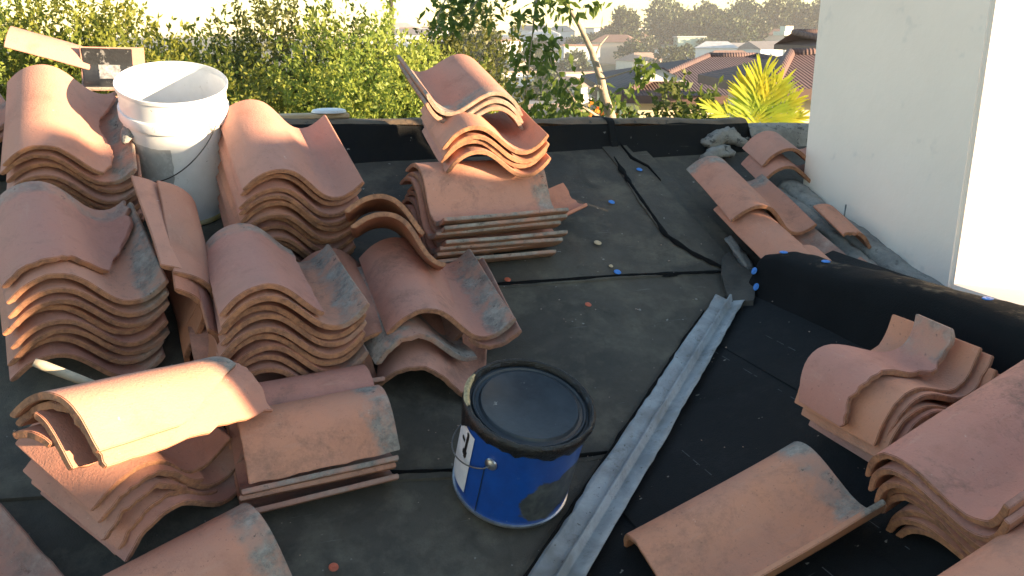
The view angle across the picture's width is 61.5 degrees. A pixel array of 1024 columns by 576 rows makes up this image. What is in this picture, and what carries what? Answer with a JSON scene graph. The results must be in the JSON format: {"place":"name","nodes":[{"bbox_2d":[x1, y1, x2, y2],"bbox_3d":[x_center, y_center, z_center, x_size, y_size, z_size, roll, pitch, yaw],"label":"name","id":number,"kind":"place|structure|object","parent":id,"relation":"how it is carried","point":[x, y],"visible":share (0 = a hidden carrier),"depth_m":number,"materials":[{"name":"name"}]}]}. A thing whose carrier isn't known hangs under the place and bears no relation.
{"place":"outdoors","nodes":[
{"label":"outdoors","id":0,"kind":"place"},
{"bbox_2d":[0,36,692,116],"bbox_3d":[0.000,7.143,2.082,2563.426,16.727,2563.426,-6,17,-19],"label":"ground","id":1,"kind":"structure","parent":0,"point":[607,67],"depth_m":301.41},
{"bbox_2d":[0,0,166,100],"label":"hedge tree","id":2,"kind":"object","parent":1,"relation":"on","point":[105,8],"visible":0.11,"depth_m":7.69,"materials":[{"name":"green plant"}]},
{"bbox_2d":[41,0,226,94],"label":"hedge tree","id":3,"kind":"object","parent":1,"relation":"on","point":[181,49],"visible":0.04,"depth_m":7.56,"materials":[{"name":"green plant"}]},
{"bbox_2d":[203,0,335,110],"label":"hedge tree","id":4,"kind":"object","parent":1,"relation":"on","point":[263,12],"visible":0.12,"depth_m":7.70,"materials":[{"name":"green plant"}]},
{"bbox_2d":[235,29,379,118],"bbox_3d":[-1.436,1.431,7.142,1.402,6.845,1.554,-6,17,-19],"label":"garden shrub","id":5,"kind":"object","parent":1,"relation":"on","point":[324,77],"visible":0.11,"depth_m":6.08,"materials":[{"name":"green plant"}]},
{"bbox_2d":[243,0,422,118],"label":"hedge tree","id":6,"kind":"object","parent":1,"relation":"on","point":[302,32],"visible":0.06,"depth_m":7.15,"materials":[{"name":"green plant"}]},
{"bbox_2d":[307,0,449,118],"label":"garden shrub","id":7,"kind":"object","parent":1,"relation":"on","point":[389,104],"visible":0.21,"depth_m":5.92,"materials":[{"name":"green plant"}]},
{"bbox_2d":[413,0,535,112],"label":"hedge tree","id":8,"kind":"object","parent":1,"relation":"on","point":[452,41],"visible":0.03,"depth_m":8.20,"materials":[{"name":"green plant"}]},
{"bbox_2d":[418,0,660,118],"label":"young tree","id":9,"kind":"object","parent":1,"relation":"on","point":[605,103],"visible":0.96,"depth_m":4.80,"materials":[{"name":"green plant"}]},
{"bbox_2d":[580,53,776,117],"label":"neighbour house","id":10,"kind":"structure","parent":1,"relation":"on","point":[706,62],"depth_m":20.04,"materials":[{"name":"beige paint"}]},
{"bbox_2d":[696,53,809,122],"bbox_3d":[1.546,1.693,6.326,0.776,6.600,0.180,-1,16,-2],"label":"palm","id":11,"kind":"object","parent":1,"relation":"on","point":[746,101],"visible":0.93,"depth_m":5.45,"materials":[{"name":"green plant"}]},
{"bbox_2d":[0,143,756,575],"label":"roof slope","id":12,"kind":"structure","parent":0,"point":[612,349],"depth_m":2.26,"materials":[{"name":"fabric"}]},
{"bbox_2d":[9,341,165,381],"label":"clay tile","id":13,"kind":"object","parent":12,"relation":"on","point":[44,352],"visible":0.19,"depth_m":2.03,"materials":[{"name":"ceramic"}]},
{"bbox_2d":[5,333,163,365],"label":"clay tile","id":14,"kind":"object","parent":13,"relation":"on","point":[96,348],"visible":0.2,"depth_m":2.04,"materials":[{"name":"ceramic"}]},
{"bbox_2d":[12,324,169,358],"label":"clay tile","id":15,"kind":"object","parent":14,"relation":"on","point":[25,346],"visible":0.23,"depth_m":2.00,"materials":[{"name":"ceramic"}]},
{"bbox_2d":[8,310,167,349],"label":"clay tile","id":16,"kind":"object","parent":15,"relation":"on","point":[21,333],"visible":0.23,"depth_m":1.98,"materials":[{"name":"ceramic"}]},
{"bbox_2d":[0,280,160,335],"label":"clay tile","id":17,"kind":"object","parent":16,"relation":"on","point":[93,319],"visible":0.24,"depth_m":1.99,"materials":[{"name":"ceramic"}]},
{"bbox_2d":[2,288,169,328],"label":"clay tile","id":18,"kind":"object","parent":17,"relation":"on","point":[71,299],"visible":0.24,"depth_m":1.97,"materials":[{"name":"ceramic"}]},
{"bbox_2d":[3,278,168,318],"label":"clay tile","id":19,"kind":"object","parent":18,"relation":"on","point":[33,293],"visible":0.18,"depth_m":1.95,"materials":[{"name":"ceramic"}]},
{"bbox_2d":[4,202,168,304],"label":"clay tile","id":20,"kind":"object","parent":19,"relation":"on","point":[135,274],"visible":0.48,"depth_m":2.04,"materials":[{"name":"ceramic"}]},
{"bbox_2d":[0,181,133,287],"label":"clay tile","id":21,"kind":"object","parent":20,"relation":"on","point":[41,222],"visible":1,"depth_m":2.06,"materials":[{"name":"ceramic"}]},
{"bbox_2d":[131,175,203,351],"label":"clay tile","id":22,"kind":"object","parent":12,"relation":"on","point":[147,193],"visible":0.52,"depth_m":2.16,"materials":[{"name":"ceramic"}]},
{"bbox_2d":[113,61,228,224],"bbox_3d":[-1.020,-0.432,2.631,0.318,0.420,0.319,-6,37,-19],"label":"white bucket","id":23,"kind":"object","parent":12,"relation":"on","point":[172,115],"visible":0.7,"depth_m":2.54,"materials":[{"name":"plastic"}]},
{"bbox_2d":[156,180,212,303],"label":"clay tile","id":24,"kind":"object","parent":12,"relation":"on","point":[183,228],"visible":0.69,"depth_m":2.16,"materials":[{"name":"ceramic"}]},
{"bbox_2d":[218,205,303,261],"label":"clay tile","id":25,"kind":"object","parent":12,"relation":"on","point":[299,258],"visible":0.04,"depth_m":2.55,"materials":[{"name":"ceramic"}]},
{"bbox_2d":[217,194,353,258],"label":"clay tile","id":26,"kind":"object","parent":25,"relation":"on","point":[290,246],"visible":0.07,"depth_m":2.52,"materials":[{"name":"ceramic"}]},
{"bbox_2d":[219,190,355,255],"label":"clay tile","id":27,"kind":"object","parent":26,"relation":"on","point":[293,239],"visible":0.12,"depth_m":2.48,"materials":[{"name":"ceramic"}]},
{"bbox_2d":[217,182,353,250],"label":"clay tile","id":28,"kind":"object","parent":27,"relation":"on","point":[283,225],"visible":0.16,"depth_m":2.48,"materials":[{"name":"ceramic"}]},
{"bbox_2d":[216,172,340,243],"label":"clay tile","id":29,"kind":"object","parent":28,"relation":"on","point":[288,221],"visible":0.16,"depth_m":2.49,"materials":[{"name":"ceramic"}]},
{"bbox_2d":[218,162,355,241],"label":"clay tile","id":30,"kind":"object","parent":29,"relation":"on","point":[294,216],"visible":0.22,"depth_m":2.45,"materials":[{"name":"ceramic"}]},
{"bbox_2d":[233,198,359,231],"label":"clay tile","id":31,"kind":"object","parent":30,"relation":"on","point":[249,214],"visible":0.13,"depth_m":2.38,"materials":[{"name":"ceramic"}]},
{"bbox_2d":[218,149,346,225],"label":"clay tile","id":32,"kind":"object","parent":31,"relation":"on","point":[316,218],"visible":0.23,"depth_m":2.40,"materials":[{"name":"ceramic"}]},
{"bbox_2d":[218,137,358,217],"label":"clay tile","id":33,"kind":"object","parent":32,"relation":"on","point":[296,191],"visible":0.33,"depth_m":2.40,"materials":[{"name":"ceramic"}]},
{"bbox_2d":[221,133,361,205],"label":"clay tile","id":34,"kind":"object","parent":33,"relation":"on","point":[307,189],"visible":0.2,"depth_m":2.39,"materials":[{"name":"ceramic"}]},
{"bbox_2d":[220,99,363,200],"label":"clay tile","id":35,"kind":"object","parent":34,"relation":"on","point":[262,139],"visible":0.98,"depth_m":2.49,"materials":[{"name":"ceramic"}]},
{"bbox_2d":[226,425,395,501],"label":"clay tile","id":36,"kind":"object","parent":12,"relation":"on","point":[344,476],"visible":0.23,"depth_m":1.82,"materials":[{"name":"ceramic"}]},
{"bbox_2d":[246,360,300,376],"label":"clay tile","id":37,"kind":"object","parent":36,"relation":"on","point":[263,366],"visible":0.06,"depth_m":2.01,"materials":[{"name":"ceramic"}]},
{"bbox_2d":[241,350,364,374],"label":"clay tile","id":38,"kind":"object","parent":37,"relation":"on","point":[293,363],"visible":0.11,"depth_m":2.02,"materials":[{"name":"ceramic"}]},
{"bbox_2d":[230,339,368,372],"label":"clay tile","id":39,"kind":"object","parent":38,"relation":"on","point":[251,349],"visible":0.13,"depth_m":2.01,"materials":[{"name":"ceramic"}]},
{"bbox_2d":[216,332,363,365],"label":"clay tile","id":40,"kind":"object","parent":39,"relation":"on","point":[295,347],"visible":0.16,"depth_m":2.02,"materials":[{"name":"ceramic"}]},
{"bbox_2d":[214,319,365,358],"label":"clay tile","id":41,"kind":"object","parent":40,"relation":"on","point":[282,329],"visible":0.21,"depth_m":2.00,"materials":[{"name":"ceramic"}]},
{"bbox_2d":[212,299,366,339],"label":"clay tile","id":42,"kind":"object","parent":41,"relation":"on","point":[301,321],"visible":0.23,"depth_m":1.99,"materials":[{"name":"ceramic"}]},
{"bbox_2d":[212,244,369,329],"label":"clay tile","id":43,"kind":"object","parent":42,"relation":"on","point":[341,299],"visible":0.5,"depth_m":2.08,"materials":[{"name":"ceramic"}]},
{"bbox_2d":[206,223,324,316],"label":"clay tile","id":44,"kind":"object","parent":43,"relation":"on","point":[245,259],"visible":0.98,"depth_m":2.06,"materials":[{"name":"ceramic"}]},
{"bbox_2d":[228,364,398,495],"bbox_3d":[-0.460,0.305,1.929,0.330,0.106,0.335,-8,38,-22],"label":"clay tile","id":45,"kind":"object","parent":36,"relation":"on","point":[290,389],"visible":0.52,"depth_m":1.92,"materials":[{"name":"ceramic"}]},
{"bbox_2d":[237,385,399,483],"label":"clay tile","id":46,"kind":"object","parent":45,"relation":"on","point":[284,440],"visible":0.88,"depth_m":1.82,"materials":[{"name":"ceramic"}]},
{"bbox_2d":[16,363,272,468],"bbox_3d":[-0.667,0.216,1.636,0.211,0.083,0.454,15,9,20],"label":"clay tile","id":47,"kind":"object","parent":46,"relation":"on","point":[236,394],"visible":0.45,"depth_m":1.64,"materials":[{"name":"ceramic"}]},
{"bbox_2d":[10,356,235,452],"bbox_3d":[-0.678,0.195,1.615,0.203,0.074,0.421,15,9,20],"label":"clay tile","id":48,"kind":"object","parent":47,"relation":"on","point":[113,412],"visible":0.98,"depth_m":1.51,"materials":[{"name":"ceramic"}]},
{"bbox_2d":[0,115,750,180],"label":"back kerb","id":49,"kind":"structure","parent":12,"relation":"on","point":[380,140],"depth_m":3.46,"materials":[{"name":"fabric"}]},
{"bbox_2d":[376,313,486,396],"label":"clay tile","id":50,"kind":"object","parent":12,"relation":"on","point":[451,372],"visible":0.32,"depth_m":2.16,"materials":[{"name":"ceramic"}]},
{"bbox_2d":[357,266,476,364],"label":"clay tile","id":51,"kind":"object","parent":50,"relation":"on","point":[380,347],"visible":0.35,"depth_m":2.13,"materials":[{"name":"ceramic"}]},
{"bbox_2d":[423,258,521,349],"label":"clay tile","id":52,"kind":"object","parent":51,"relation":"on","point":[510,334],"visible":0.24,"depth_m":2.30,"materials":[{"name":"ceramic"}]},
{"bbox_2d":[359,237,515,340],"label":"clay tile","id":53,"kind":"object","parent":52,"relation":"on","point":[403,287],"visible":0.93,"depth_m":2.29,"materials":[{"name":"ceramic"}]},
{"bbox_2d":[13,172,864,572],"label":"clay crumbs","id":54,"kind":"object","parent":12,"relation":"on","point":[435,432],"visible":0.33,"depth_m":2.41,"materials":[{"name":"orange ceramic"}]},
{"bbox_2d":[404,204,555,263],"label":"clay tile","id":55,"kind":"object","parent":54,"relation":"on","point":[487,258],"visible":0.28,"depth_m":2.69,"materials":[{"name":"ceramic"}]},
{"bbox_2d":[401,196,555,258],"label":"clay tile","id":56,"kind":"object","parent":55,"relation":"on","point":[413,201],"visible":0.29,"depth_m":2.66,"materials":[{"name":"ceramic"}]},
{"bbox_2d":[405,191,562,253],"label":"clay tile","id":57,"kind":"object","parent":56,"relation":"on","point":[432,248],"visible":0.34,"depth_m":2.63,"materials":[{"name":"ceramic"}]},
{"bbox_2d":[407,186,567,247],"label":"clay tile","id":58,"kind":"object","parent":57,"relation":"on","point":[514,236],"visible":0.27,"depth_m":2.64,"materials":[{"name":"ceramic"}]},
{"bbox_2d":[400,176,560,239],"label":"clay tile","id":59,"kind":"object","parent":58,"relation":"on","point":[425,225],"visible":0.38,"depth_m":2.62,"materials":[{"name":"ceramic"}]},
{"bbox_2d":[405,171,567,232],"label":"clay tile","id":60,"kind":"object","parent":59,"relation":"on","point":[471,226],"visible":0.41,"depth_m":2.59,"materials":[{"name":"ceramic"}]},
{"bbox_2d":[405,160,568,225],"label":"clay tile","id":61,"kind":"object","parent":60,"relation":"on","point":[468,192],"visible":0.81,"depth_m":2.66,"materials":[{"name":"ceramic"}]},
{"bbox_2d":[422,128,550,177],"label":"clay tile","id":62,"kind":"object","parent":61,"relation":"on","point":[454,159],"visible":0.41,"depth_m":2.65,"materials":[{"name":"ceramic"}]},
{"bbox_2d":[422,122,546,167],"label":"clay tile","id":63,"kind":"object","parent":62,"relation":"on","point":[495,151],"visible":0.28,"depth_m":2.66,"materials":[{"name":"ceramic"}]},
{"bbox_2d":[421,115,548,163],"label":"clay tile","id":64,"kind":"object","parent":63,"relation":"on","point":[493,142],"visible":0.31,"depth_m":2.65,"materials":[{"name":"ceramic"}]},
{"bbox_2d":[420,106,548,154],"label":"clay tile","id":65,"kind":"object","parent":64,"relation":"on","point":[503,129],"visible":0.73,"depth_m":2.69,"materials":[{"name":"ceramic"}]},
{"bbox_2d":[474,103,523,129],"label":"clay tile","id":66,"kind":"object","parent":65,"relation":"on","point":[502,108],"visible":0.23,"depth_m":2.73,"materials":[{"name":"ceramic"}]},
{"bbox_2d":[399,63,522,123],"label":"clay tile","id":67,"kind":"object","parent":66,"relation":"on","point":[438,117],"visible":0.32,"depth_m":2.72,"materials":[{"name":"ceramic"}]},
{"bbox_2d":[397,54,522,115],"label":"clay tile","id":68,"kind":"object","parent":67,"relation":"on","point":[454,84],"visible":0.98,"depth_m":2.82,"materials":[{"name":"ceramic"}]},
{"bbox_2d":[451,359,595,528],"bbox_3d":[0.016,0.338,1.887,0.292,0.253,0.292,-3,36,-21],"label":"blue can","id":69,"kind":"object","parent":12,"relation":"on","point":[527,428],"visible":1,"depth_m":1.81,"materials":[{"name":"paint"}]},
{"bbox_2d":[523,294,744,575],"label":"valley flashing","id":70,"kind":"object","parent":12,"relation":"attached to","point":[576,541],"visible":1,"depth_m":2.06,"materials":[{"name":"metal"}]},
{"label":"clay tile","id":71,"kind":"object","parent":12,"relation":"on","visible":0},
{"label":"clay tile","id":72,"kind":"object","parent":71,"relation":"on","visible":0},
{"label":"clay tile","id":73,"kind":"object","parent":72,"relation":"on","visible":0},
{"bbox_2d":[136,207,142,217],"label":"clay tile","id":74,"kind":"object","parent":73,"relation":"on","point":[139,212],"visible":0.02,"depth_m":2.51,"materials":[{"name":"ceramic"}]},
{"bbox_2d":[58,187,139,209],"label":"clay tile","id":75,"kind":"object","parent":74,"relation":"on","point":[136,204],"visible":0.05,"depth_m":2.45,"materials":[{"name":"ceramic"}]},
{"bbox_2d":[32,178,136,209],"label":"clay tile","id":76,"kind":"object","parent":75,"relation":"on","point":[73,191],"visible":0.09,"depth_m":2.42,"materials":[{"name":"ceramic"}]},
{"bbox_2d":[6,166,135,203],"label":"clay tile","id":77,"kind":"object","parent":76,"relation":"on","point":[68,179],"visible":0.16,"depth_m":2.38,"materials":[{"name":"ceramic"}]},
{"bbox_2d":[6,153,141,192],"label":"clay tile","id":78,"kind":"object","parent":77,"relation":"on","point":[15,172],"visible":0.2,"depth_m":2.35,"materials":[{"name":"ceramic"}]},
{"bbox_2d":[0,97,136,184],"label":"clay tile","id":79,"kind":"object","parent":78,"relation":"on","point":[124,166],"visible":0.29,"depth_m":2.43,"materials":[{"name":"ceramic"}]},
{"bbox_2d":[2,64,116,174],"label":"clay tile","id":80,"kind":"object","parent":79,"relation":"on","point":[48,107],"visible":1,"depth_m":2.42,"materials":[{"name":"ceramic"}]},
{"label":"clay tile","id":81,"kind":"object","parent":12,"relation":"on","visible":0},
{"bbox_2d":[40,474,236,561],"bbox_3d":[-0.745,0.389,1.791,0.264,0.108,0.336,27,35,22],"label":"clay tile","id":82,"kind":"object","parent":81,"relation":"on","point":[224,494],"visible":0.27,"depth_m":1.67,"materials":[{"name":"ceramic"}]},
{"bbox_2d":[31,480,217,549],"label":"clay tile","id":83,"kind":"object","parent":82,"relation":"on","point":[132,518],"visible":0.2,"depth_m":1.64,"materials":[{"name":"ceramic"}]},
{"bbox_2d":[123,426,243,513],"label":"clay tile","id":84,"kind":"object","parent":83,"relation":"on","point":[219,469],"visible":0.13,"depth_m":1.84,"materials":[{"name":"ceramic"}]},
{"bbox_2d":[23,459,187,539],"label":"clay tile","id":85,"kind":"object","parent":84,"relation":"on","point":[40,477],"visible":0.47,"depth_m":1.60,"materials":[{"name":"ceramic"}]},
{"bbox_2d":[46,465,203,522],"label":"clay tile","id":86,"kind":"object","parent":85,"relation":"on","point":[114,497],"visible":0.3,"depth_m":1.59,"materials":[{"name":"ceramic"}]},
{"bbox_2d":[16,422,231,510],"bbox_3d":[-0.763,0.302,1.721,0.224,0.106,0.336,32,24,18],"label":"clay tile","id":87,"kind":"object","parent":86,"relation":"on","point":[93,487],"visible":0.41,"depth_m":1.60,"materials":[{"name":"ceramic"}]},
{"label":"clay tile","id":88,"kind":"object","parent":12,"relation":"on","visible":0},
{"bbox_2d":[103,503,291,575],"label":"clay tile","id":89,"kind":"object","parent":88,"relation":"on","point":[239,540],"visible":1,"depth_m":1.58,"materials":[{"name":"ceramic"}]},
{"bbox_2d":[1,0,814,36],"label":"sky","id":90,"kind":"structure","parent":0,"point":[184,10],"materials":[{"name":"white"}]},
{"bbox_2d":[654,146,806,264],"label":"roof slope","id":91,"kind":"structure","parent":0,"point":[675,167],"depth_m":3.48,"materials":[{"name":"fabric"}]},
{"bbox_2d":[803,0,1023,288],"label":"white wall","id":92,"kind":"structure","parent":91,"relation":"on","point":[915,151],"depth_m":2.79,"materials":[{"name":"paint"}]},
{"bbox_2d":[586,251,960,575],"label":"roof slope","id":93,"kind":"structure","parent":0,"point":[744,391],"depth_m":2.02,"materials":[{"name":"fabric"}]},
{"bbox_2d":[624,441,885,575],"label":"clay tile","id":94,"kind":"object","parent":93,"relation":"on","point":[786,507],"visible":1,"depth_m":1.69,"materials":[{"name":"ceramic"}]},
{"bbox_2d":[803,245,866,261],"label":"clay tile","id":95,"kind":"object","parent":93,"relation":"on","point":[812,250],"visible":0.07,"depth_m":2.71,"materials":[{"name":"ceramic"}]},
{"bbox_2d":[714,206,845,257],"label":"clay tile","id":96,"kind":"object","parent":95,"relation":"on","point":[761,233],"visible":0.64,"depth_m":2.84,"materials":[{"name":"ceramic"}]},
{"bbox_2d":[686,156,816,234],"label":"clay tile","id":97,"kind":"object","parent":96,"relation":"on","point":[734,195],"visible":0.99,"depth_m":3.04,"materials":[{"name":"ceramic"}]},
{"bbox_2d":[808,419,928,461],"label":"clay tile","id":98,"kind":"object","parent":93,"relation":"on","point":[864,455],"visible":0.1,"depth_m":1.86,"materials":[{"name":"ceramic"}]},
{"bbox_2d":[895,373,999,440],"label":"clay tile","id":99,"kind":"object","parent":98,"relation":"on","point":[913,423],"visible":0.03,"depth_m":1.75,"materials":[{"name":"ceramic"}]},
{"bbox_2d":[801,368,997,455],"bbox_3d":[0.840,0.227,1.883,0.336,0.106,0.238,-30,27,-14],"label":"clay tile","id":100,"kind":"object","parent":99,"relation":"on","point":[919,408],"visible":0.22,"depth_m":1.79,"materials":[{"name":"ceramic"}]},
{"bbox_2d":[880,352,993,439],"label":"clay tile","id":101,"kind":"object","parent":100,"relation":"on","point":[971,385],"visible":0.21,"depth_m":1.79,"materials":[{"name":"ceramic"}]},
{"bbox_2d":[795,314,981,445],"bbox_3d":[0.815,0.189,1.878,0.336,0.104,0.222,-33,31,-16],"label":"clay tile","id":102,"kind":"object","parent":101,"relation":"on","point":[876,403],"visible":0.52,"depth_m":1.81,"materials":[{"name":"ceramic"}]},
{"bbox_2d":[799,314,954,426],"bbox_3d":[0.785,0.164,1.876,0.336,0.105,0.168,-34,28,-9],"label":"clay tile","id":103,"kind":"object","parent":102,"relation":"on","point":[835,379],"visible":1,"depth_m":1.85,"materials":[{"name":"ceramic"}]},
{"bbox_2d":[749,252,1023,373],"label":"side kerb","id":104,"kind":"structure","parent":93,"relation":"on","point":[860,306],"depth_m":2.25,"materials":[{"name":"rubber"}]},
{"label":"clay tile","id":105,"kind":"object","parent":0,"visible":0},
{"bbox_2d":[874,476,985,548],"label":"clay tile","id":106,"kind":"object","parent":105,"relation":"on","point":[888,485],"visible":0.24,"depth_m":1.51,"materials":[{"name":"ceramic"}]},
{"bbox_2d":[868,460,1023,542],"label":"clay tile","id":107,"kind":"object","parent":106,"relation":"on","point":[891,469],"visible":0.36,"depth_m":1.46,"materials":[{"name":"ceramic"}]},
{"bbox_2d":[865,360,1023,527],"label":"clay tile","id":108,"kind":"object","parent":107,"relation":"on","point":[963,457],"visible":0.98,"depth_m":1.50,"materials":[{"name":"ceramic"}]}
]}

